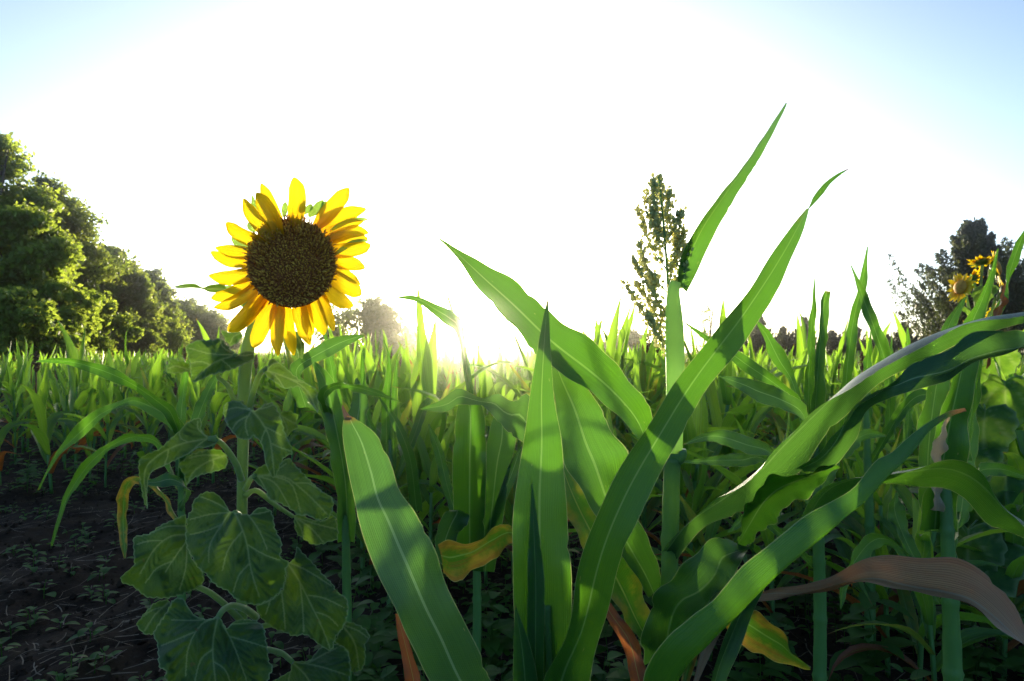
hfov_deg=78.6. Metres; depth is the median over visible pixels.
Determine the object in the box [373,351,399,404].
sorghum plant
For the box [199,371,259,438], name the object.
sorghum plant
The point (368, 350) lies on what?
sorghum plant
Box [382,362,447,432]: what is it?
sorghum plant
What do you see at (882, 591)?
sorghum plant
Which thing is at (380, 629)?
ground weeds
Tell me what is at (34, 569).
weed seedling
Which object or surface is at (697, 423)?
sorghum plant
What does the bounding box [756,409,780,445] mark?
sorghum plant
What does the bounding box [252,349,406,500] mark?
sorghum plant
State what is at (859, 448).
sorghum plant
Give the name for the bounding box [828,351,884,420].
sorghum plant
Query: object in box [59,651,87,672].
weed seedling
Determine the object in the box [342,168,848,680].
corn plant
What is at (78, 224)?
broadleaf tree
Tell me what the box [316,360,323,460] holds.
sorghum plant
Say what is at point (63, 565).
weed seedling
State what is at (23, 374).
sorghum plant
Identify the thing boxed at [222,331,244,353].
shrub
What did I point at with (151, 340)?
shrub
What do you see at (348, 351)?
sorghum plant
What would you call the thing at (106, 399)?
sorghum plant
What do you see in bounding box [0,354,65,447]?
sorghum plant
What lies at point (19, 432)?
sorghum plant
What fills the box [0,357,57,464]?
sorghum plant
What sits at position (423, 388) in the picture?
sorghum plant
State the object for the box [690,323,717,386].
sorghum plant
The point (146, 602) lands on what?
weed seedling
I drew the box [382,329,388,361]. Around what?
sorghum plant
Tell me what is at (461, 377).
sorghum plant
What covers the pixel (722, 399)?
sorghum plant
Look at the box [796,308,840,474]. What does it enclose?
sorghum plant
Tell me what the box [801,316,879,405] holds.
sorghum plant
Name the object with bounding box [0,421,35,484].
sorghum plant
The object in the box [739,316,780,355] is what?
cedar tree
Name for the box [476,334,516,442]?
sorghum plant
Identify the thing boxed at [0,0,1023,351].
sky
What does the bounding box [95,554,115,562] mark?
weed seedling
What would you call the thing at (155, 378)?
sorghum plant
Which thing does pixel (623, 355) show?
sorghum plant
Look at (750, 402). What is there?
sorghum plant
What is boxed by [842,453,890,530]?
sorghum plant
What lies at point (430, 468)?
sorghum plant
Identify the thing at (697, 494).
sorghum plant
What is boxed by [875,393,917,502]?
sorghum plant
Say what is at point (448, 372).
sorghum plant
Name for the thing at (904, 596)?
sorghum plant
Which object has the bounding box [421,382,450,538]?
sorghum plant
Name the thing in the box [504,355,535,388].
sorghum plant
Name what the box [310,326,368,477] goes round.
sorghum plant
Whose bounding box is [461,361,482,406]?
sorghum plant
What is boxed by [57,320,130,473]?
sorghum plant
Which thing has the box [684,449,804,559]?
sorghum plant
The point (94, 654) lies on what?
weed seedling
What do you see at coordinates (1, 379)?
sorghum plant
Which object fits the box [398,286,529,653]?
corn plant
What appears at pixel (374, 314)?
broadleaf tree
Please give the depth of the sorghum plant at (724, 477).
3.79 m
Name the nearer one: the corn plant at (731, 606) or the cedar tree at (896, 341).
the corn plant at (731, 606)
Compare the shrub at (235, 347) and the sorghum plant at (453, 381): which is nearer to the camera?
the sorghum plant at (453, 381)
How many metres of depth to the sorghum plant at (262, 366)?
6.24 m
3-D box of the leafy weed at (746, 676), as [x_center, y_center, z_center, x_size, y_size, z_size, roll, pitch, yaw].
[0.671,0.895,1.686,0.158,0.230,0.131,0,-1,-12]
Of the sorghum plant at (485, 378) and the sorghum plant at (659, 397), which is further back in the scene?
the sorghum plant at (659, 397)
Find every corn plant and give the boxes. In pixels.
[36,358,216,601]
[289,334,399,680]
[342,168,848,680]
[362,340,435,613]
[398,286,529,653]
[606,408,1023,680]
[684,278,885,680]
[839,231,1023,680]
[839,246,926,674]
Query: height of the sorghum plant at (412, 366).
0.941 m
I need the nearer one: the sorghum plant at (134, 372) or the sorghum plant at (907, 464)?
the sorghum plant at (907, 464)
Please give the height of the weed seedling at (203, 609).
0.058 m
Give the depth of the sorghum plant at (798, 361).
4.15 m
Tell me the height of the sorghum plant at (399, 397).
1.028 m
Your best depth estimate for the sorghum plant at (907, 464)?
2.08 m
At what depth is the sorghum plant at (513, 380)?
5.61 m
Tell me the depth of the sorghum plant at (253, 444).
5.41 m
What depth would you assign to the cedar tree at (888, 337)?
33.89 m
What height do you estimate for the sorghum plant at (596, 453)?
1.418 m
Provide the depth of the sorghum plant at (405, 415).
2.80 m
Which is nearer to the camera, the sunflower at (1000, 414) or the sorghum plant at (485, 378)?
the sunflower at (1000, 414)
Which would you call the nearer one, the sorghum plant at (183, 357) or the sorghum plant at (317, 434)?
the sorghum plant at (317, 434)
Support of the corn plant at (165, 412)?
on the ground
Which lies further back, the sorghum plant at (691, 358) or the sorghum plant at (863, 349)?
the sorghum plant at (863, 349)
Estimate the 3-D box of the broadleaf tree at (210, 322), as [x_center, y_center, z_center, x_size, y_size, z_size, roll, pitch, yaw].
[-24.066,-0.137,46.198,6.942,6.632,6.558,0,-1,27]
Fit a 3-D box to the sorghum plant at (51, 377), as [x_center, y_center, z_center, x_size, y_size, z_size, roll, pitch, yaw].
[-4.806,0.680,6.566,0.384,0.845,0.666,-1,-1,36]
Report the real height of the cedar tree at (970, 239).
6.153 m
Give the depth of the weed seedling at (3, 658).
1.99 m
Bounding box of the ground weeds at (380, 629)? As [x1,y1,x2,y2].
[0,411,1023,680]
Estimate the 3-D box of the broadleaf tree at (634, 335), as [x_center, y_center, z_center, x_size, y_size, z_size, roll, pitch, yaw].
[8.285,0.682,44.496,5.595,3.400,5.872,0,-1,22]
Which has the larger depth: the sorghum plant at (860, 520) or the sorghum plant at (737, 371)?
the sorghum plant at (737, 371)
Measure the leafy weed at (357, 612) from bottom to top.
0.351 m
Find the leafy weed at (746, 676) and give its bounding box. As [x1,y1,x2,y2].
[728,651,790,680]
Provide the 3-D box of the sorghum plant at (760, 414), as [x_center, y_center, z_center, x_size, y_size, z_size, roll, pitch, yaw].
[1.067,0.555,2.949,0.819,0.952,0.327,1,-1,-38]
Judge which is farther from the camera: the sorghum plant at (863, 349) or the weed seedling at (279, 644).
the sorghum plant at (863, 349)
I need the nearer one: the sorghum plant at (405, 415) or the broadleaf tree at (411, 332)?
the sorghum plant at (405, 415)
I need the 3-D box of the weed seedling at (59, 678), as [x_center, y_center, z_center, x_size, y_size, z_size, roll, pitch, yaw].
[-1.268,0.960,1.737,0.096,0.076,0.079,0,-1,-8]
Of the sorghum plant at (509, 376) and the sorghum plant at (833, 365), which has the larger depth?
the sorghum plant at (833, 365)
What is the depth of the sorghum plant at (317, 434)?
2.60 m
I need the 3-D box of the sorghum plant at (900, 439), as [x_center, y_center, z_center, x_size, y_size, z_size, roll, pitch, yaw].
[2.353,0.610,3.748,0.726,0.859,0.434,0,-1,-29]
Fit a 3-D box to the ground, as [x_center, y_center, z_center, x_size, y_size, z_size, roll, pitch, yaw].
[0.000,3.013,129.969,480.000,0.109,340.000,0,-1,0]
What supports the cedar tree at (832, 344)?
on the ground
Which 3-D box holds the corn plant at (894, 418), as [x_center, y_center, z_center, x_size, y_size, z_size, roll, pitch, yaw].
[1.157,0.375,1.963,0.268,1.313,0.406,0,-1,21]
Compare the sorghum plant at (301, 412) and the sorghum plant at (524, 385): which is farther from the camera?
the sorghum plant at (301, 412)
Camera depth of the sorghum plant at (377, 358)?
4.66 m
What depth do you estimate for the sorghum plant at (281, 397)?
5.10 m
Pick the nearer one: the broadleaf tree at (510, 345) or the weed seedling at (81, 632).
the weed seedling at (81, 632)
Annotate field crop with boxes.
[0,332,1023,432]
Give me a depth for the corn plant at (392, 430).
2.30 m
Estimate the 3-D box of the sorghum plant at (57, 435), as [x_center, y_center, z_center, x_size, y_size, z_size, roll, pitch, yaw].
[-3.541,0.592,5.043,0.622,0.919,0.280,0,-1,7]
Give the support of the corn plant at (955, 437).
on the ground
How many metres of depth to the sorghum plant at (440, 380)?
6.16 m
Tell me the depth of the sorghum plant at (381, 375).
3.88 m
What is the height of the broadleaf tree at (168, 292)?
6.394 m
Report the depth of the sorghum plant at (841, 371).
6.78 m
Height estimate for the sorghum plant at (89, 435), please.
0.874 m
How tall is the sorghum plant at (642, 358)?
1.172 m
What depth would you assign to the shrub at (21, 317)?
14.75 m
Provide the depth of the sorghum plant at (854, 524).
2.06 m
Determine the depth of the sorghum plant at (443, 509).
2.77 m
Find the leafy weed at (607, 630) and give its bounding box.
[595,604,642,667]
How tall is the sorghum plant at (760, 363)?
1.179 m
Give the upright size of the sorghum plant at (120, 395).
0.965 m
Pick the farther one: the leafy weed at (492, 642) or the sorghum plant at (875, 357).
the sorghum plant at (875, 357)
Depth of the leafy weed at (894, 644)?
1.72 m
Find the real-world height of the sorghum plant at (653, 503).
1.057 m
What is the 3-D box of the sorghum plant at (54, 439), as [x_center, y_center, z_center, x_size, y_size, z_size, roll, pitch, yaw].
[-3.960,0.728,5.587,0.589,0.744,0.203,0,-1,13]
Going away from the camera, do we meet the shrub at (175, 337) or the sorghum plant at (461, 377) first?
the sorghum plant at (461, 377)
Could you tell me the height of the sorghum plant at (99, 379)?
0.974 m
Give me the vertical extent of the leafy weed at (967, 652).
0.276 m
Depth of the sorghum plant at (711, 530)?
2.02 m
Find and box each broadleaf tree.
[0,131,82,277]
[0,198,112,354]
[5,172,140,326]
[72,243,172,357]
[141,267,194,347]
[171,295,230,342]
[313,294,416,361]
[394,322,429,349]
[426,330,497,354]
[489,334,532,356]
[603,327,664,353]
[690,302,717,350]
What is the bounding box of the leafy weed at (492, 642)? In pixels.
[463,591,513,679]
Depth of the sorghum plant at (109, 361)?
6.44 m
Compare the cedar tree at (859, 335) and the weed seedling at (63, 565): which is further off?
the cedar tree at (859, 335)
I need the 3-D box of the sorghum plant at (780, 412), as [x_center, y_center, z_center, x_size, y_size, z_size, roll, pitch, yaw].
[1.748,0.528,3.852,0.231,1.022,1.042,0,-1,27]
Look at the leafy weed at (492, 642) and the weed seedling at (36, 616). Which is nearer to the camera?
the leafy weed at (492, 642)
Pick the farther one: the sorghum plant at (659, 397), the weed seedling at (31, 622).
the sorghum plant at (659, 397)
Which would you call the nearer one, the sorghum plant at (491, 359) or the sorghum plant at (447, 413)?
the sorghum plant at (447, 413)
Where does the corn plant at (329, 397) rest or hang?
on the ground
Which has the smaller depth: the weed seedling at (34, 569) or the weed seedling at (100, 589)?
the weed seedling at (100, 589)
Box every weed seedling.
[0,621,27,644]
[0,639,20,663]
[8,606,48,629]
[21,606,48,625]
[23,559,45,571]
[45,614,80,630]
[47,671,77,680]
[49,554,67,568]
[55,673,77,680]
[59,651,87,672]
[64,566,79,575]
[66,622,106,641]
[78,585,101,599]
[79,653,110,672]
[87,565,115,579]
[89,584,116,598]
[89,645,122,661]
[92,591,118,603]
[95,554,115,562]
[128,671,151,680]
[140,598,159,608]
[155,677,166,680]
[186,589,198,598]
[194,604,210,617]
[266,631,283,648]
[272,653,300,667]
[296,647,312,661]
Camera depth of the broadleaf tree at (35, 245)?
17.37 m
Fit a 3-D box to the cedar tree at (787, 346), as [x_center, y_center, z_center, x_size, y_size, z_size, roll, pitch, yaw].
[15.633,0.105,33.414,1.899,2.852,1.640,-1,-1,30]
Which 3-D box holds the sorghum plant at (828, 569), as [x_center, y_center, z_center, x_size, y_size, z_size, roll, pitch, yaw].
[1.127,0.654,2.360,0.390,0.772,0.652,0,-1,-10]
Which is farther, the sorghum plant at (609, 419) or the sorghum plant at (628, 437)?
the sorghum plant at (628, 437)
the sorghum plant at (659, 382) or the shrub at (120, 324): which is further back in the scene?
the shrub at (120, 324)
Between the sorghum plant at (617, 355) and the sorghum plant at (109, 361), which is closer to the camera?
the sorghum plant at (617, 355)
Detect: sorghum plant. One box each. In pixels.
[0,336,59,452]
[0,344,10,419]
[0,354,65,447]
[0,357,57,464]
[0,390,26,446]
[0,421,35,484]
[14,351,94,493]
[19,366,103,432]
[25,367,84,420]
[28,367,65,447]
[30,363,114,469]
[51,386,70,461]
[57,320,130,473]
[59,373,98,482]
[64,359,134,486]
[81,347,140,420]
[85,354,117,452]
[93,353,112,446]
[102,354,149,458]
[105,328,149,445]
[116,347,165,452]
[117,367,172,434]
[130,395,160,459]
[153,375,208,483]
[161,347,207,416]
[164,353,176,440]
[166,382,190,474]
[179,373,210,434]
[188,379,217,453]
[188,398,224,449]
[196,319,261,482]
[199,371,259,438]
[208,355,282,445]
[234,388,331,515]
[237,371,260,458]
[249,386,431,573]
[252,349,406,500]
[255,351,299,424]
[256,337,313,461]
[260,391,325,465]
[283,361,324,473]
[287,328,441,449]
[289,415,322,471]
[292,318,374,461]
[292,343,318,477]
[292,356,401,547]
[304,356,491,511]
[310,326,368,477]
[311,340,412,462]
[311,342,411,461]
[315,436,446,589]
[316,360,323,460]
[323,330,383,428]
[343,287,512,521]
[346,327,357,364]
[350,332,371,407]
[356,418,505,559]
[370,330,400,412]
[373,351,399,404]
[378,341,412,435]
[381,348,441,402]
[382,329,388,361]
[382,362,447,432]
[397,348,475,576]
[406,359,413,451]
[406,373,484,498]
[406,459,487,586]
[412,357,453,419]
[413,330,445,381]
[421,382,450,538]
[436,103,1023,664]
[438,380,517,589]
[443,363,463,388]
[445,371,454,432]
[449,381,487,451]
[451,319,603,455]
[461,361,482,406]
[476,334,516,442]
[484,351,495,365]
[485,364,530,442]
[496,340,531,449]
[503,352,519,443]
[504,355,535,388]
[505,363,519,444]
[505,529,580,553]
[510,294,656,428]
[510,313,655,521]
[511,363,528,394]
[512,358,518,400]
[514,383,522,452]
[554,301,689,422]
[568,392,763,564]
[592,326,707,431]
[599,292,665,412]
[606,407,690,568]
[612,336,665,433]
[613,343,711,526]
[615,371,633,452]
[615,417,624,439]
[621,340,747,496]
[623,333,661,435]
[625,367,755,530]
[632,358,662,402]
[639,338,665,416]
[650,297,828,492]
[651,386,728,558]
[651,432,784,560]
[655,412,847,624]
[655,480,739,661]
[657,337,797,477]
[658,354,758,522]
[660,341,770,478]
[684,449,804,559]
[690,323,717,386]
[702,344,771,443]
[704,396,772,537]
[710,382,767,484]
[723,335,773,474]
[736,366,744,397]
[756,350,836,518]
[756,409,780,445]
[758,406,771,440]
[760,348,806,446]
[770,411,890,615]
[772,427,874,481]
[773,416,834,563]
[774,343,803,431]
[781,420,913,678]
[789,426,911,640]
[792,438,935,639]
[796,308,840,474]
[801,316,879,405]
[809,388,916,550]
[824,369,830,393]
[824,376,838,401]
[825,347,904,446]
[825,415,918,594]
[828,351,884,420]
[828,494,1013,680]
[831,351,836,376]
[831,360,843,385]
[836,322,890,448]
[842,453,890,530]
[847,404,1006,680]
[859,339,921,413]
[871,376,918,453]
[871,387,927,487]
[873,394,918,510]
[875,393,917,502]
[880,310,918,466]
[886,450,975,626]
[888,394,947,466]
[915,489,1023,679]
[992,357,1023,655]
[1008,365,1023,377]
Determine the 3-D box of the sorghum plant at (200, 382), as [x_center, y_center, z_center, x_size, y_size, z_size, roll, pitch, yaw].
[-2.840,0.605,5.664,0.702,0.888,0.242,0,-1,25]
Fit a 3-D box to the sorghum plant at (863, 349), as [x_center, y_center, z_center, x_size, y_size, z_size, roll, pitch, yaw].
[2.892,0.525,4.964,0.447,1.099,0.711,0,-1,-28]
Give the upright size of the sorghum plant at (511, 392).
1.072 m
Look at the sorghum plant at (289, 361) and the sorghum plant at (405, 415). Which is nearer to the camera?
the sorghum plant at (405, 415)
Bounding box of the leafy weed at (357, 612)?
[341,575,376,668]
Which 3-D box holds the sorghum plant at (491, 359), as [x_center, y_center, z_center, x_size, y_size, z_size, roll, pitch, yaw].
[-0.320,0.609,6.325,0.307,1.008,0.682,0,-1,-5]
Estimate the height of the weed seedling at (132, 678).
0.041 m
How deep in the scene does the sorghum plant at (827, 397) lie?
4.87 m
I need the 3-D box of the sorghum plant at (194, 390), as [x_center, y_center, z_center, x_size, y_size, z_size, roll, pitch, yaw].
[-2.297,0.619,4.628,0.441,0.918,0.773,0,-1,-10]
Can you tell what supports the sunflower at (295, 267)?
on the ground
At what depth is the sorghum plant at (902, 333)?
4.86 m
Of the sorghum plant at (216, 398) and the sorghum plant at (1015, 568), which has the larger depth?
the sorghum plant at (216, 398)
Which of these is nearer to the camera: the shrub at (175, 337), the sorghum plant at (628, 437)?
the sorghum plant at (628, 437)
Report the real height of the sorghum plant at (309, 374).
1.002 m
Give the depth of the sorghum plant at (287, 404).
3.72 m
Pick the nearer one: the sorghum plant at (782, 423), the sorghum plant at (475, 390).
the sorghum plant at (782, 423)
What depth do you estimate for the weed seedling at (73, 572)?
2.65 m
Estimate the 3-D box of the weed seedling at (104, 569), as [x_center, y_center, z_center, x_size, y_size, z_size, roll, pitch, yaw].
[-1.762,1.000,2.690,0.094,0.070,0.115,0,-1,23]
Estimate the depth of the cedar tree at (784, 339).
34.52 m
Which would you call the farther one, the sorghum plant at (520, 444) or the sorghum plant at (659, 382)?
the sorghum plant at (659, 382)
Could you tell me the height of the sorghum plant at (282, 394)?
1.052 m
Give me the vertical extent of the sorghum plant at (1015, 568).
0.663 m
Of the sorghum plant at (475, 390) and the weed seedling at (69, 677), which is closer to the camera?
the weed seedling at (69, 677)
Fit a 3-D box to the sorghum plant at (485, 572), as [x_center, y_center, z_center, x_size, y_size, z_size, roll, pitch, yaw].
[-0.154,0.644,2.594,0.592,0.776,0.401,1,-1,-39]
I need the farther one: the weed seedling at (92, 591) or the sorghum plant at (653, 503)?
the sorghum plant at (653, 503)
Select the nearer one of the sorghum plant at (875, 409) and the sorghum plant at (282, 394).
the sorghum plant at (875, 409)
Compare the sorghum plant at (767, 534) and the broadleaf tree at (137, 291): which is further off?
the broadleaf tree at (137, 291)
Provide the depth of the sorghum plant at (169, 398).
6.27 m
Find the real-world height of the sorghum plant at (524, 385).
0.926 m
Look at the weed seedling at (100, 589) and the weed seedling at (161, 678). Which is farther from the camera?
the weed seedling at (100, 589)
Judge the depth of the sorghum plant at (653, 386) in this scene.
4.34 m
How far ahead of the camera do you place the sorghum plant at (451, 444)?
3.27 m
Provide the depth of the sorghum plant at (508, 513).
2.55 m
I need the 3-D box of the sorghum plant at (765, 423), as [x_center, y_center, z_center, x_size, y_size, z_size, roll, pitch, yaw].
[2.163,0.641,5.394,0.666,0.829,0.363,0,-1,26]
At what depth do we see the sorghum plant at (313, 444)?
4.18 m
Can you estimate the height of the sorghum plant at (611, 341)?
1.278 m
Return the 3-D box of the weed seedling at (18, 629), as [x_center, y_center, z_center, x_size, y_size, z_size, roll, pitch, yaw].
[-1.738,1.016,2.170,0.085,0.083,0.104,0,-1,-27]
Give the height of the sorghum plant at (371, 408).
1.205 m
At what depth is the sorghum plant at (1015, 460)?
1.84 m
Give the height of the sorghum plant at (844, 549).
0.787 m
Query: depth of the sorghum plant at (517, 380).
6.29 m
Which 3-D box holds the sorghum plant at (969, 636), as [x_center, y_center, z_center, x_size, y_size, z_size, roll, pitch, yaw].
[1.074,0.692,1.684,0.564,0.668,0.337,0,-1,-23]
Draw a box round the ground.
[0,352,1023,680]
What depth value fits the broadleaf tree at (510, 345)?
92.28 m
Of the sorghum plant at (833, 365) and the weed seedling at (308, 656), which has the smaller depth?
the weed seedling at (308, 656)
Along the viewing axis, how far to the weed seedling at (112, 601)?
2.46 m
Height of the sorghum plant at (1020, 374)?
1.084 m
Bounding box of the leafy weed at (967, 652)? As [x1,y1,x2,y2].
[937,601,1006,676]
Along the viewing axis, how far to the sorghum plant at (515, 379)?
6.37 m
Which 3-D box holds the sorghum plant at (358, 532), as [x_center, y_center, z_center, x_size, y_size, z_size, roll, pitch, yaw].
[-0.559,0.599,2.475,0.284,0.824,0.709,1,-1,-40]
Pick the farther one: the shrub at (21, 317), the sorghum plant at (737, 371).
the shrub at (21, 317)
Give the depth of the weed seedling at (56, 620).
2.20 m
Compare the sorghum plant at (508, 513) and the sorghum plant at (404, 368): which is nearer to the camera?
the sorghum plant at (508, 513)
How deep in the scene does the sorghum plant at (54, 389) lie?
5.72 m
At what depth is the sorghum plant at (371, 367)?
3.65 m
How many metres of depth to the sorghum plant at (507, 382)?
2.95 m
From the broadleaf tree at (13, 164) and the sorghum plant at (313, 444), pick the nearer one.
the sorghum plant at (313, 444)
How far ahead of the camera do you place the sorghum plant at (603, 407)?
2.62 m
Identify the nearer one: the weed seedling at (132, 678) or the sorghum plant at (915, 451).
the weed seedling at (132, 678)
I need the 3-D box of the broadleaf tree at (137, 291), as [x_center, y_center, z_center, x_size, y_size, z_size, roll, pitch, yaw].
[-18.879,-1.216,28.903,5.657,6.845,5.170,0,-1,-28]
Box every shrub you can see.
[0,286,80,376]
[10,278,111,370]
[87,298,144,361]
[108,306,168,357]
[156,315,192,360]
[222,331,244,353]
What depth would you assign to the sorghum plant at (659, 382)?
4.41 m
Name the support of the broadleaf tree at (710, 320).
on the ground
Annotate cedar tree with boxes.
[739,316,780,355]
[777,326,795,355]
[785,316,816,355]
[815,330,857,356]
[842,326,867,354]
[856,333,894,352]
[887,217,1023,356]
[889,321,928,352]
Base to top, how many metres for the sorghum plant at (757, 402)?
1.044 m
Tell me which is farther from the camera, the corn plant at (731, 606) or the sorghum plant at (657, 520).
the sorghum plant at (657, 520)
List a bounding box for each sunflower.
[120,177,370,680]
[934,250,1023,648]
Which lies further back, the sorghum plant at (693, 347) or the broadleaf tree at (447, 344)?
the broadleaf tree at (447, 344)
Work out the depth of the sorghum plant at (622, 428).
3.97 m
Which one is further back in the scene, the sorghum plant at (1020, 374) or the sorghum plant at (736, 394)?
the sorghum plant at (1020, 374)
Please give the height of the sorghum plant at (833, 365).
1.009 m
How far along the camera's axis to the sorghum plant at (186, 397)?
5.15 m
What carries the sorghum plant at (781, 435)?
on the ground
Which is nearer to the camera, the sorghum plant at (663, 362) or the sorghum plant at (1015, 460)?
the sorghum plant at (1015, 460)
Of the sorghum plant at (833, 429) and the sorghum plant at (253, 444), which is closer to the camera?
the sorghum plant at (833, 429)
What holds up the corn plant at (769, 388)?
on the ground
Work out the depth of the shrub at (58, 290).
16.82 m
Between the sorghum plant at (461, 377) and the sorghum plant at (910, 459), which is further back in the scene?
the sorghum plant at (461, 377)
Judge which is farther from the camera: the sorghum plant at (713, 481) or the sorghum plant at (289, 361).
the sorghum plant at (289, 361)
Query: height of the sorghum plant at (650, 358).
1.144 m
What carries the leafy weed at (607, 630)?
on the ground
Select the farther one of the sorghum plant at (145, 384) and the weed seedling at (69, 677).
the sorghum plant at (145, 384)
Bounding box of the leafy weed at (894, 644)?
[829,582,916,675]
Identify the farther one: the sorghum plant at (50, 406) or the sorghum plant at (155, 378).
the sorghum plant at (50, 406)
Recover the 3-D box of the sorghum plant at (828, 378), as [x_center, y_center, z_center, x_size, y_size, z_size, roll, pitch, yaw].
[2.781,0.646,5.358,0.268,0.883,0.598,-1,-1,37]
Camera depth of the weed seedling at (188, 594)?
2.37 m
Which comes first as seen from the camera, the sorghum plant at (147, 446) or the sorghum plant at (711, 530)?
the sorghum plant at (711, 530)
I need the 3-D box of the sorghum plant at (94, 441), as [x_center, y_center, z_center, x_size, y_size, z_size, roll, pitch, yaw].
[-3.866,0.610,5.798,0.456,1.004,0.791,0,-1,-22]
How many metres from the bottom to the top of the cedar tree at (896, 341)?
2.540 m
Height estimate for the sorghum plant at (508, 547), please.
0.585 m
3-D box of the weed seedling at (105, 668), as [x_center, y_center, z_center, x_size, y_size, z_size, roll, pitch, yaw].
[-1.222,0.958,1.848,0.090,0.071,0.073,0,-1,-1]
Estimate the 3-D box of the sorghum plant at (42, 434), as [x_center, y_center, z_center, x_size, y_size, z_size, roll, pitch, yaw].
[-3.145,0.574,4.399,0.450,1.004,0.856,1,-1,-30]
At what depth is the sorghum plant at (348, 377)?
3.55 m
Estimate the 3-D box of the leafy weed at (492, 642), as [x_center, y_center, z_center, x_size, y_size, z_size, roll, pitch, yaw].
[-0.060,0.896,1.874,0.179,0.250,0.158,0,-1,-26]
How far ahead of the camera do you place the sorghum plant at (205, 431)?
5.96 m
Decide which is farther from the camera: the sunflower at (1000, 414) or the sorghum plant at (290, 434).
the sorghum plant at (290, 434)
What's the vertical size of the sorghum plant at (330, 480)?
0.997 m
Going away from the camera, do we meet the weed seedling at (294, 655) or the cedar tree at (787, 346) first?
the weed seedling at (294, 655)
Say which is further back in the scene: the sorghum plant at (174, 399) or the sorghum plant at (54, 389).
the sorghum plant at (54, 389)
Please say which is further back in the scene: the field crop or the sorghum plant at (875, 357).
the field crop
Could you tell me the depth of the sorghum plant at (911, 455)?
3.65 m

